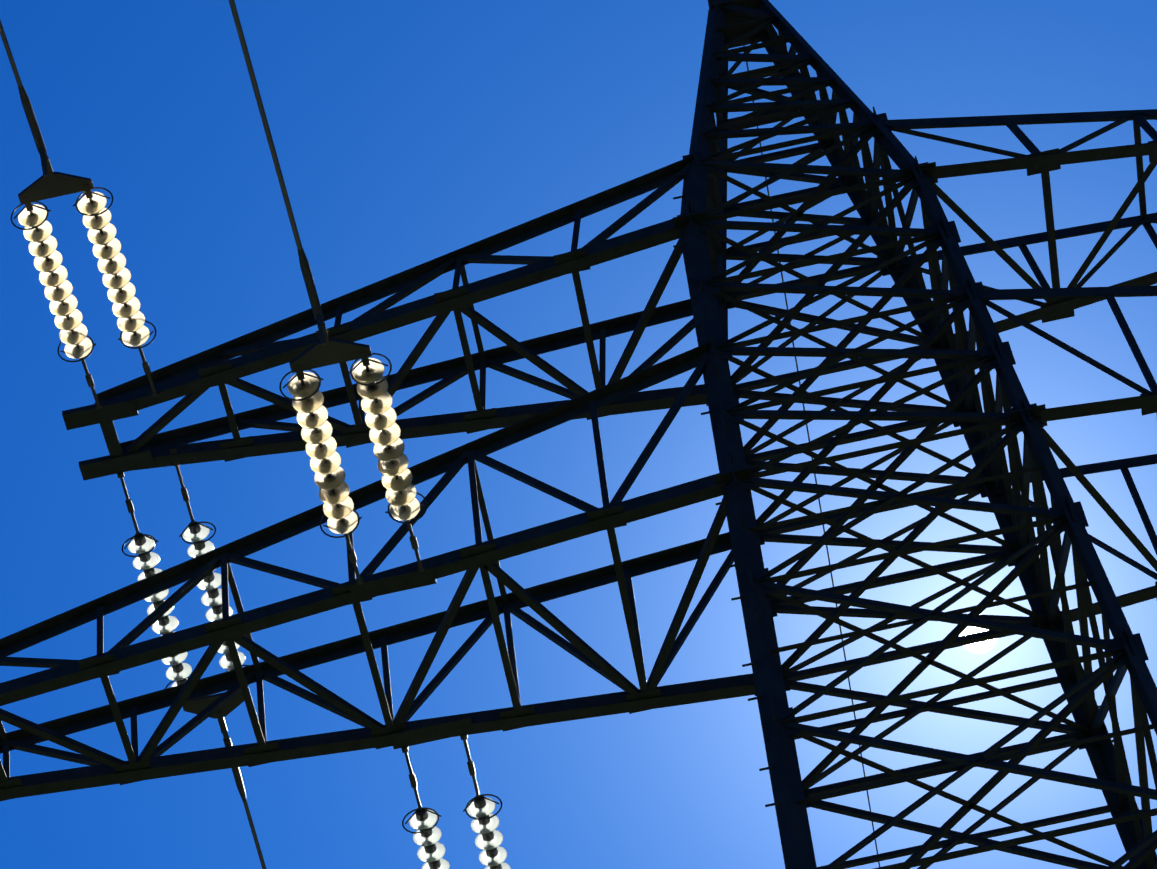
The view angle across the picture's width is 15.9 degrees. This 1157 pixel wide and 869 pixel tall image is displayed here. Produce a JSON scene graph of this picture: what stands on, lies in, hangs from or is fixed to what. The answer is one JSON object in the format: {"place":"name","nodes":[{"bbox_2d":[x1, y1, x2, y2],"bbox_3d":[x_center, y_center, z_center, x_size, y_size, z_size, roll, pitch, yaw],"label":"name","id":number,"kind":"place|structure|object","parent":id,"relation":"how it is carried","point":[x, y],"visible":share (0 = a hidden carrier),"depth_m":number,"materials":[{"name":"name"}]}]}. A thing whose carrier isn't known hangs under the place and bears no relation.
{"place":"outdoors","nodes":[
{"label":"outdoors","id":0,"kind":"place"},
{"bbox_2d":[0,0,1156,868],"label":"sky","id":1,"kind":"structure","parent":0,"point":[406,134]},
{"bbox_2d":[959,626,997,652],"bbox_3d":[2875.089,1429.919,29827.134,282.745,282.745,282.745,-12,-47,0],"label":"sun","id":2,"kind":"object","parent":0,"point":[983,646],"depth_m":29730.08,"materials":[{"name":"white"}]},
{"label":"ground","id":3,"kind":"structure","parent":0,"visible":0},
{"bbox_2d":[0,0,1156,868],"bbox_3d":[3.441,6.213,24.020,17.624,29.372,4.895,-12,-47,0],"label":"lattice pylon","id":4,"kind":"object","parent":3,"relation":"on","point":[699,225],"visible":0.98,"depth_m":30.45,"materials":[{"name":"metal"}]},
{"bbox_2d":[10,84,501,868],"bbox_3d":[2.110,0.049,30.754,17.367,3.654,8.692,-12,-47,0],"label":"insulator fittings","id":5,"kind":"object","parent":4,"relation":"attached to","point":[322,352],"visible":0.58,"depth_m":30.00,"materials":[{"name":"grey metal"}]},
{"bbox_2d":[18,192,419,533],"bbox_3d":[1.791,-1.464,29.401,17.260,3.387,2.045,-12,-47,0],"label":"glass discs","id":6,"kind":"object","parent":5,"relation":"attached to","point":[322,470],"visible":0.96,"depth_m":28.65,"materials":[{"name":"glass"}]},
{"bbox_2d":[128,525,510,868],"bbox_3d":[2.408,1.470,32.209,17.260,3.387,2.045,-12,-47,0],"label":"glass discs","id":7,"kind":"object","parent":5,"relation":"on","point":[431,819],"visible":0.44,"depth_m":32.63,"materials":[{"name":"glass"}]},
{"bbox_2d":[0,0,879,868],"bbox_3d":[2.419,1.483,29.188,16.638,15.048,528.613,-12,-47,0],"label":"conductors","id":8,"kind":"object","parent":4,"relation":"attached to","point":[264,122],"visible":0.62,"depth_m":26.34,"materials":[{"name":"silver metal"}]}
]}

